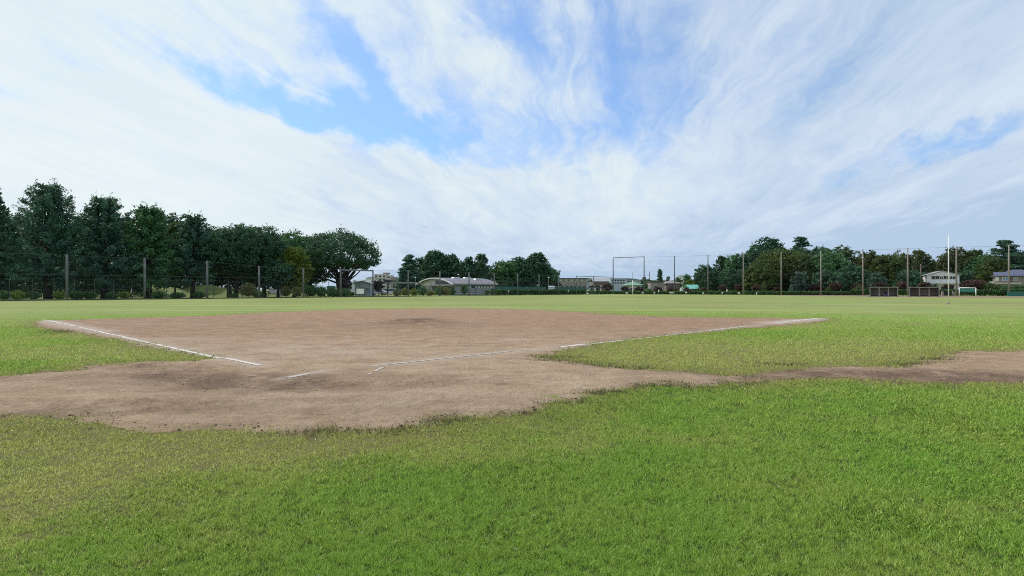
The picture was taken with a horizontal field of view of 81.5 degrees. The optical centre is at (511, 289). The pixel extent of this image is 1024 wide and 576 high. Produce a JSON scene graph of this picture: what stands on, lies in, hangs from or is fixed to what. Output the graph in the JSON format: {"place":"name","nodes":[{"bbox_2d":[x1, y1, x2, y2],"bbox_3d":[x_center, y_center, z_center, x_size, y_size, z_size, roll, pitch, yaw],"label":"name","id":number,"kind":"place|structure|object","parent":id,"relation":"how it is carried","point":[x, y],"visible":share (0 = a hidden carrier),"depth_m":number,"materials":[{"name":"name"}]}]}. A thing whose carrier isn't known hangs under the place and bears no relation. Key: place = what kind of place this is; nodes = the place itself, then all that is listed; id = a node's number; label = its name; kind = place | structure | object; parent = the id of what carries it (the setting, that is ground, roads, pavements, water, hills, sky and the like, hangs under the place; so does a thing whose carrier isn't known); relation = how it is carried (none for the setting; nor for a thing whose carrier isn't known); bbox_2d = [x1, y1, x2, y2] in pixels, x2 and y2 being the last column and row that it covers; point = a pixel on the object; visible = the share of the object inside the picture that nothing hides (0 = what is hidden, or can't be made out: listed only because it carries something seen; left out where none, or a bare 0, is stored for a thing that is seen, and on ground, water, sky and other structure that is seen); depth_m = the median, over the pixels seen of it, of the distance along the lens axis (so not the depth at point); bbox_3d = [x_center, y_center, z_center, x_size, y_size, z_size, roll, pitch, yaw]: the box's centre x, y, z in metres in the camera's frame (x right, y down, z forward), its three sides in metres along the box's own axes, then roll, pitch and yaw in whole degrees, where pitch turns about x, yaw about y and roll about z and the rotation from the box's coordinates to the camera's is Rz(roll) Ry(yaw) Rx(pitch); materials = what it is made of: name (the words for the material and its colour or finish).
{"place":"outdoors","nodes":[
{"label":"outdoors","id":0,"kind":"place"},
{"bbox_2d":[10,285,304,298],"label":"grass bank","id":1,"kind":"structure","parent":0,"point":[218,292],"depth_m":119.47,"materials":[{"name":"green plant"}]},
{"bbox_2d":[0,308,1023,435],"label":"infield soil","id":2,"kind":"structure","parent":0,"point":[332,353],"depth_m":10.59,"materials":[{"name":"brown soil"}]},
{"bbox_2d":[79,327,259,364],"bbox_3d":[-10.853,1.473,17.264,16.783,0.040,0.111,0,0,44],"label":"foul line","id":3,"kind":"object","parent":2,"relation":"on","point":[176,348],"visible":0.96,"depth_m":14.70,"materials":[{"name":"white paint"}]},
{"bbox_2d":[373,347,557,365],"bbox_3d":[-0.672,1.468,13.370,0.108,0.030,5.690,0,0,44],"label":"foul line","id":4,"kind":"object","parent":2,"relation":"on","point":[448,357],"visible":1,"depth_m":12.53,"materials":[{"name":"white paint"}]},
{"bbox_2d":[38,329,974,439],"bbox_3d":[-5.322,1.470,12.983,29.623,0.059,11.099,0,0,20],"label":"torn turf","id":5,"kind":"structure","parent":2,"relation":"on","point":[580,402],"depth_m":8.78,"materials":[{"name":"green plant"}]},
{"bbox_2d":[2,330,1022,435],"bbox_3d":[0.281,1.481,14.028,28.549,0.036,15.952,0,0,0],"label":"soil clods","id":6,"kind":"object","parent":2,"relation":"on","point":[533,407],"visible":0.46,"depth_m":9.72,"materials":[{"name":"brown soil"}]},
{"bbox_2d":[0,290,1023,575],"bbox_3d":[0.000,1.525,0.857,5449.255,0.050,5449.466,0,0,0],"label":"ground","id":7,"kind":"structure","parent":0,"point":[918,308],"depth_m":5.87,"materials":[{"name":"green plant"}]},
{"bbox_2d":[0,187,23,287],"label":"conifer tree","id":8,"kind":"object","parent":7,"relation":"on","point":[4,212],"visible":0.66,"depth_m":92.44,"materials":[{"name":"green plant"}]},
{"bbox_2d":[10,290,26,299],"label":"round shrub","id":9,"kind":"object","parent":7,"relation":"on","point":[17,295],"visible":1,"depth_m":82.54,"materials":[{"name":"green plant"}]},
{"bbox_2d":[1,213,43,285],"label":"broadleaf tree","id":10,"kind":"object","parent":7,"relation":"on","point":[14,245],"visible":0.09,"depth_m":117.74,"materials":[{"name":"green plant"}]},
{"bbox_2d":[25,291,40,299],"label":"round shrub","id":11,"kind":"object","parent":7,"relation":"on","point":[36,294],"visible":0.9,"depth_m":83.82,"materials":[{"name":"green plant"}]},
{"bbox_2d":[0,178,93,298],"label":"conifer tree","id":12,"kind":"object","parent":7,"relation":"on","point":[44,234],"visible":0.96,"depth_m":92.64,"materials":[{"name":"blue plant"}]},
{"bbox_2d":[51,291,65,299],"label":"round shrub","id":13,"kind":"object","parent":7,"relation":"on","point":[57,295],"visible":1,"depth_m":85.92,"materials":[{"name":"green plant"}]},
{"bbox_2d":[0,284,146,298],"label":"hedge","id":14,"kind":"object","parent":7,"relation":"on","point":[85,288],"visible":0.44,"depth_m":97.46,"materials":[{"name":"green plant"}]},
{"bbox_2d":[68,290,84,298],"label":"round shrub","id":15,"kind":"object","parent":7,"relation":"on","point":[78,295],"visible":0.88,"depth_m":87.48,"materials":[{"name":"green plant"}]},
{"bbox_2d":[51,209,106,284],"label":"broadleaf tree","id":16,"kind":"object","parent":7,"relation":"on","point":[81,215],"visible":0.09,"depth_m":120.05,"materials":[{"name":"green plant"}]},
{"bbox_2d":[58,192,146,298],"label":"conifer tree","id":17,"kind":"object","parent":7,"relation":"on","point":[104,227],"visible":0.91,"depth_m":97.86,"materials":[{"name":"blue plant"}]},
{"bbox_2d":[114,201,185,297],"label":"conifer tree","id":18,"kind":"object","parent":7,"relation":"on","point":[150,236],"visible":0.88,"depth_m":102.57,"materials":[{"name":"green plant"}]},
{"bbox_2d":[1,263,317,295],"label":"thicket","id":19,"kind":"object","parent":7,"relation":"on","point":[232,281],"visible":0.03,"depth_m":142.57,"materials":[{"name":"green plant"}]},
{"bbox_2d":[146,212,194,287],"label":"broadleaf tree","id":20,"kind":"object","parent":7,"relation":"on","point":[171,218],"visible":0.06,"depth_m":128.36,"materials":[{"name":"green plant"}]},
{"bbox_2d":[165,221,185,291],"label":"broadleaf tree","id":21,"kind":"object","parent":7,"relation":"on","point":[171,229],"visible":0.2,"depth_m":111.29,"materials":[{"name":"green plant"}]},
{"bbox_2d":[164,210,224,297],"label":"conifer tree","id":22,"kind":"object","parent":7,"relation":"on","point":[193,233],"visible":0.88,"depth_m":107.82,"materials":[{"name":"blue plant"}]},
{"bbox_2d":[195,226,233,285],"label":"broadleaf tree","id":23,"kind":"object","parent":7,"relation":"on","point":[219,277],"visible":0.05,"depth_m":131.04,"materials":[{"name":"green plant"}]},
{"bbox_2d":[198,222,265,296],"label":"broadleaf tree","id":24,"kind":"object","parent":7,"relation":"on","point":[234,240],"visible":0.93,"depth_m":111.49,"materials":[{"name":"green plant"}]},
{"bbox_2d":[227,223,265,288],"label":"broadleaf tree","id":25,"kind":"object","parent":7,"relation":"on","point":[251,280],"visible":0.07,"depth_m":136.13,"materials":[{"name":"green plant"}]},
{"bbox_2d":[239,282,257,296],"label":"round shrub","id":26,"kind":"object","parent":7,"relation":"on","point":[248,287],"visible":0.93,"depth_m":110.72,"materials":[{"name":"green plant"}]},
{"bbox_2d":[238,225,288,296],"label":"broadleaf tree","id":27,"kind":"object","parent":7,"relation":"on","point":[273,243],"visible":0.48,"depth_m":117.18,"materials":[{"name":"green plant"}]},
{"bbox_2d":[256,257,296,296],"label":"broadleaf tree","id":28,"kind":"object","parent":7,"relation":"on","point":[273,282],"visible":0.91,"depth_m":114.98,"materials":[{"name":"green plant"}]},
{"bbox_2d":[267,228,320,295],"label":"broadleaf tree","id":29,"kind":"object","parent":7,"relation":"on","point":[293,241],"visible":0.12,"depth_m":137.76,"materials":[{"name":"green plant"}]},
{"bbox_2d":[275,246,314,296],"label":"broadleaf tree","id":30,"kind":"object","parent":7,"relation":"on","point":[296,255],"visible":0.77,"depth_m":117.74,"materials":[{"name":"green plant"}]},
{"bbox_2d":[0,253,610,300],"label":"ball stop fence","id":31,"kind":"object","parent":7,"relation":"on","point":[303,281],"visible":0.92,"depth_m":106.63,"materials":[{"name":"metal"}]},
{"bbox_2d":[304,284,318,296],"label":"round shrub","id":32,"kind":"object","parent":7,"relation":"on","point":[309,290],"visible":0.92,"depth_m":115.15,"materials":[{"name":"green plant"}]},
{"bbox_2d":[295,233,333,285],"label":"broadleaf tree","id":33,"kind":"object","parent":7,"relation":"on","point":[318,279],"visible":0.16,"depth_m":141.72,"materials":[{"name":"green plant"}]},
{"bbox_2d":[325,287,339,296],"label":"round shrub","id":34,"kind":"object","parent":7,"relation":"on","point":[335,291],"visible":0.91,"depth_m":117.67,"materials":[{"name":"green plant"}]},
{"bbox_2d":[298,228,381,295],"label":"broadleaf tree","id":35,"kind":"object","parent":7,"relation":"on","point":[350,244],"visible":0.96,"depth_m":128.77,"materials":[{"name":"green plant"}]},
{"bbox_2d":[336,278,351,296],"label":"purple tree","id":36,"kind":"object","parent":7,"relation":"on","point":[345,282],"visible":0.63,"depth_m":127.55,"materials":[{"name":"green plant"}]},
{"bbox_2d":[353,281,374,295],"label":"gabled shed","id":37,"kind":"structure","parent":7,"relation":"on","point":[362,284],"depth_m":145.00,"materials":[{"name":"grey metal"}]},
{"bbox_2d":[374,280,383,295],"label":"purple tree","id":38,"kind":"object","parent":7,"relation":"on","point":[378,286],"visible":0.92,"depth_m":135.53,"materials":[{"name":"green plant"}]},
{"bbox_2d":[374,273,397,287],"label":"apartment block","id":39,"kind":"structure","parent":7,"relation":"on","point":[385,276],"depth_m":500.00,"materials":[{"name":"beige concrete"}]},
{"bbox_2d":[381,280,420,295],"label":"covered walk","id":40,"kind":"structure","parent":7,"relation":"on","point":[393,283],"depth_m":150.20,"materials":[{"name":"metal"}]},
{"bbox_2d":[395,267,409,291],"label":"cedar tree","id":41,"kind":"object","parent":7,"relation":"on","point":[402,274],"visible":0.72,"depth_m":181.47,"materials":[{"name":"green plant"}]},
{"bbox_2d":[393,254,422,289],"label":"cedar tree","id":42,"kind":"object","parent":7,"relation":"on","point":[408,260],"visible":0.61,"depth_m":188.56,"materials":[{"name":"green plant"}]},
{"bbox_2d":[417,249,449,279],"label":"broadleaf tree","id":43,"kind":"object","parent":7,"relation":"on","point":[433,260],"visible":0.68,"depth_m":193.85,"materials":[{"name":"green plant"}]},
{"bbox_2d":[437,253,459,277],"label":"broadleaf tree","id":44,"kind":"object","parent":7,"relation":"on","point":[451,258],"visible":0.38,"depth_m":196.15,"materials":[{"name":"green plant"}]},
{"bbox_2d":[416,277,498,294],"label":"vaulted hall","id":45,"kind":"structure","parent":7,"relation":"on","point":[455,282],"depth_m":170.95,"materials":[{"name":"grey metal"}]},
{"bbox_2d":[447,259,470,277],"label":"broadleaf tree","id":46,"kind":"object","parent":7,"relation":"on","point":[460,266],"visible":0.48,"depth_m":194.18,"materials":[{"name":"green plant"}]},
{"bbox_2d":[460,255,475,277],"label":"broadleaf tree","id":47,"kind":"object","parent":7,"relation":"on","point":[469,265],"visible":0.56,"depth_m":192.96,"materials":[{"name":"green plant"}]},
{"bbox_2d":[473,253,493,279],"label":"broadleaf tree","id":48,"kind":"object","parent":7,"relation":"on","point":[481,267],"visible":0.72,"depth_m":192.77,"materials":[{"name":"green plant"}]},
{"bbox_2d":[491,259,522,286],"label":"broadleaf tree","id":49,"kind":"object","parent":7,"relation":"on","point":[502,267],"visible":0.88,"depth_m":202.23,"materials":[{"name":"green plant"}]},
{"bbox_2d":[504,256,535,286],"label":"broadleaf tree","id":50,"kind":"object","parent":7,"relation":"on","point":[520,262],"visible":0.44,"depth_m":204.59,"materials":[{"name":"green plant"}]},
{"bbox_2d":[495,280,545,289],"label":"court screen","id":51,"kind":"object","parent":7,"relation":"on","point":[521,287],"visible":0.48,"depth_m":164.24,"materials":[{"name":"fabric"}]},
{"bbox_2d":[524,252,552,287],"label":"broadleaf tree","id":52,"kind":"object","parent":7,"relation":"on","point":[536,259],"visible":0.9,"depth_m":203.72,"materials":[{"name":"green plant"}]},
{"bbox_2d":[493,289,586,294],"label":"hedge","id":53,"kind":"object","parent":7,"relation":"on","point":[531,292],"visible":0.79,"depth_m":164.98,"materials":[{"name":"green plant"}]},
{"bbox_2d":[551,270,560,286],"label":"broadleaf tree","id":54,"kind":"object","parent":7,"relation":"on","point":[555,277],"visible":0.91,"depth_m":199.08,"materials":[{"name":"green plant"}]},
{"bbox_2d":[555,281,585,289],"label":"court screen","id":55,"kind":"object","parent":7,"relation":"on","point":[574,287],"visible":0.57,"depth_m":181.75,"materials":[{"name":"metal"}]},
{"bbox_2d":[589,278,609,290],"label":"grey hall","id":56,"kind":"structure","parent":7,"relation":"on","point":[600,282],"depth_m":280.00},
{"bbox_2d":[609,278,626,290],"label":"office","id":57,"kind":"structure","parent":7,"relation":"on","point":[619,283],"depth_m":520.00,"materials":[{"name":"white concrete"}]},
{"bbox_2d":[645,281,664,293],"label":"mauve house","id":58,"kind":"structure","parent":7,"relation":"on","point":[651,284],"depth_m":222.00,"materials":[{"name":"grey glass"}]},
{"bbox_2d":[587,290,725,294],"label":"hedge","id":59,"kind":"object","parent":7,"relation":"on","point":[718,292],"visible":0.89,"depth_m":183.20,"materials":[{"name":"green plant"}]},
{"bbox_2d":[692,263,719,288],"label":"broadleaf tree","id":60,"kind":"object","parent":7,"relation":"on","point":[700,279],"visible":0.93,"depth_m":194.40,"materials":[{"name":"green plant"}]},
{"bbox_2d":[713,255,726,288],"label":"broadleaf tree","id":61,"kind":"object","parent":7,"relation":"on","point":[720,260],"visible":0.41,"depth_m":201.19,"materials":[{"name":"green plant"}]},
{"bbox_2d":[716,267,746,290],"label":"broadleaf tree","id":62,"kind":"object","parent":7,"relation":"on","point":[730,279],"visible":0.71,"depth_m":184.37,"materials":[{"name":"green plant"}]},
{"bbox_2d":[721,253,746,276],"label":"broadleaf tree","id":63,"kind":"object","parent":7,"relation":"on","point":[735,263],"visible":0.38,"depth_m":196.75,"materials":[{"name":"green plant"}]},
{"bbox_2d":[736,245,760,289],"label":"broadleaf tree","id":64,"kind":"object","parent":7,"relation":"on","point":[751,256],"visible":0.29,"depth_m":197.73,"materials":[{"name":"green plant"}]},
{"bbox_2d":[741,262,782,294],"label":"broadleaf tree","id":65,"kind":"object","parent":7,"relation":"on","point":[765,275],"visible":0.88,"depth_m":174.26,"materials":[{"name":"green plant"}]},
{"bbox_2d":[751,237,784,254],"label":"broadleaf tree","id":66,"kind":"object","parent":7,"relation":"on","point":[773,244],"visible":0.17,"depth_m":202.51,"materials":[{"name":"green plant"}]},
{"bbox_2d":[697,279,850,293],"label":"thicket","id":67,"kind":"object","parent":7,"relation":"on","point":[750,289],"visible":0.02,"depth_m":197.67,"materials":[{"name":"green plant"}]},
{"bbox_2d":[747,247,819,290],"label":"broadleaf tree","id":68,"kind":"object","parent":7,"relation":"on","point":[791,261],"visible":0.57,"depth_m":178.80,"materials":[{"name":"green plant"}]},
{"bbox_2d":[725,290,850,294],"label":"hedge","id":69,"kind":"object","parent":7,"relation":"on","point":[769,292],"visible":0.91,"depth_m":163.11,"materials":[{"name":"green plant"}]},
{"bbox_2d":[790,271,810,290],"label":"broadleaf tree","id":70,"kind":"object","parent":7,"relation":"on","point":[797,278],"visible":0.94,"depth_m":165.13,"materials":[{"name":"green plant"}]},
{"bbox_2d":[792,236,812,254],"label":"pine tree","id":71,"kind":"object","parent":7,"relation":"on","point":[801,243],"visible":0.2,"depth_m":204.52,"materials":[{"name":"green plant"}]},
{"bbox_2d":[613,245,1023,295],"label":"ball stop net","id":72,"kind":"object","parent":7,"relation":"on","point":[955,283],"visible":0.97,"depth_m":157.06,"materials":[{"name":"metal"}]},
{"bbox_2d":[803,248,853,283],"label":"broadleaf tree","id":73,"kind":"object","parent":7,"relation":"on","point":[833,261],"visible":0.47,"depth_m":176.50,"materials":[{"name":"green plant"}]},
{"bbox_2d":[810,268,847,294],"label":"broadleaf tree","id":74,"kind":"object","parent":7,"relation":"on","point":[831,276],"visible":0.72,"depth_m":163.52,"materials":[{"name":"green plant"}]},
{"bbox_2d":[827,282,842,291],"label":"red tree","id":75,"kind":"object","parent":7,"relation":"on","point":[836,285],"visible":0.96,"depth_m":159.77,"materials":[{"name":"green plant"}]},
{"bbox_2d":[828,244,860,270],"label":"broadleaf tree","id":76,"kind":"object","parent":7,"relation":"on","point":[848,255],"visible":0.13,"depth_m":187.99,"materials":[{"name":"green plant"}]},
{"bbox_2d":[835,263,873,291],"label":"broadleaf tree","id":77,"kind":"object","parent":7,"relation":"on","point":[852,276],"visible":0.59,"depth_m":166.01,"materials":[{"name":"green plant"}]},
{"bbox_2d":[856,250,888,286],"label":"broadleaf tree","id":78,"kind":"object","parent":7,"relation":"on","point":[867,257],"visible":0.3,"depth_m":182.37,"materials":[{"name":"green plant"}]},
{"bbox_2d":[865,271,889,288],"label":"broadleaf tree","id":79,"kind":"object","parent":7,"relation":"on","point":[876,277],"visible":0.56,"depth_m":159.29,"materials":[{"name":"green plant"}]},
{"bbox_2d":[868,287,898,296],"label":"team shelter","id":80,"kind":"object","parent":7,"relation":"on","point":[880,291],"visible":1,"depth_m":123.34,"materials":[{"name":"grey wood"}]},
{"bbox_2d":[867,253,906,286],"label":"broadleaf tree","id":81,"kind":"object","parent":7,"relation":"on","point":[892,266],"visible":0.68,"depth_m":175.82,"materials":[{"name":"green plant"}]},
{"bbox_2d":[891,249,917,279],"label":"broadleaf tree","id":82,"kind":"object","parent":7,"relation":"on","point":[910,262],"visible":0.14,"depth_m":188.29,"materials":[{"name":"green plant"}]},
{"bbox_2d":[892,269,924,286],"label":"broadleaf tree","id":83,"kind":"object","parent":7,"relation":"on","point":[915,280],"visible":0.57,"depth_m":164.60,"materials":[{"name":"green plant"}]},
{"bbox_2d":[864,271,981,292],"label":"thicket","id":84,"kind":"object","parent":7,"relation":"on","point":[963,276],"visible":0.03,"depth_m":192.17,"materials":[{"name":"green plant"}]},
{"bbox_2d":[910,248,936,272],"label":"broadleaf tree","id":85,"kind":"object","parent":7,"relation":"on","point":[921,257],"visible":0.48,"depth_m":202.47,"materials":[{"name":"green plant"}]},
{"bbox_2d":[850,288,1023,295],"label":"hedge","id":86,"kind":"object","parent":7,"relation":"on","point":[995,292],"visible":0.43,"depth_m":142.02,"materials":[{"name":"green plant"}]},
{"bbox_2d":[922,271,959,289],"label":"white gabled house","id":87,"kind":"structure","parent":7,"relation":"on","point":[940,278],"depth_m":186.15,"materials":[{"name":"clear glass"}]},
{"bbox_2d":[931,246,975,272],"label":"broadleaf tree","id":88,"kind":"object","parent":7,"relation":"on","point":[943,266],"visible":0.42,"depth_m":203.15,"materials":[{"name":"green plant"}]},
{"bbox_2d":[959,287,975,295],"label":"soccer goal","id":89,"kind":"object","parent":7,"relation":"on","point":[967,289],"visible":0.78,"depth_m":135.63,"materials":[{"name":"white paint"}]},
{"bbox_2d":[951,252,988,272],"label":"broadleaf tree","id":90,"kind":"object","parent":7,"relation":"on","point":[973,264],"visible":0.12,"depth_m":198.65,"materials":[{"name":"green plant"}]},
{"bbox_2d":[959,278,987,289],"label":"red tree","id":91,"kind":"object","parent":7,"relation":"on","point":[976,283],"visible":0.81,"depth_m":143.38,"materials":[{"name":"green plant"}]},
{"bbox_2d":[959,247,989,268],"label":"broadleaf tree","id":92,"kind":"object","parent":7,"relation":"on","point":[974,252],"visible":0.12,"depth_m":203.38,"materials":[{"name":"green plant"}]},
{"bbox_2d":[980,281,997,289],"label":"round shrub","id":93,"kind":"object","parent":7,"relation":"on","point":[991,286],"visible":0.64,"depth_m":141.46,"materials":[{"name":"green plant"}]},
{"bbox_2d":[972,254,1012,283],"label":"broadleaf tree","id":94,"kind":"object","parent":7,"relation":"on","point":[990,265],"visible":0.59,"depth_m":180.81,"materials":[{"name":"green plant"}]},
{"bbox_2d":[967,240,1023,275],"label":"cedar tree","id":95,"kind":"object","parent":7,"relation":"on","point":[1016,262],"visible":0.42,"depth_m":188.29,"materials":[{"name":"green plant"}]},
{"bbox_2d":[0,0,1023,289],"label":"sky","id":96,"kind":"structure","parent":0,"point":[583,135],"materials":[{"name":"blue"}]},
{"bbox_2d":[559,278,587,286],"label":"school building","id":97,"kind":"structure","parent":0,"point":[583,281],"depth_m":261.92,"materials":[{"name":"beige concrete"}]},
{"bbox_2d":[622,281,643,293],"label":"green roofed house","id":98,"kind":"structure","parent":0,"point":[635,284],"depth_m":224.00,"materials":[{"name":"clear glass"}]},
{"bbox_2d":[664,280,681,290],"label":"brown house","id":99,"kind":"structure","parent":0,"point":[668,284],"depth_m":232.00,"materials":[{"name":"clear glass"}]},
{"bbox_2d":[777,295,1023,297],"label":"dirt track","id":100,"kind":"structure","parent":0,"point":[916,296],"depth_m":128.29,"materials":[{"name":"soil"}]},
{"bbox_2d":[908,287,940,296],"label":"team shelter","id":101,"kind":"object","parent":100,"relation":"on","point":[923,291],"visible":1,"depth_m":123.24,"materials":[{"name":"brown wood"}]},
{"bbox_2d":[989,270,1023,288],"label":"beige house","id":102,"kind":"structure","parent":0,"point":[1016,278],"depth_m":168.74,"materials":[{"name":"paint"}]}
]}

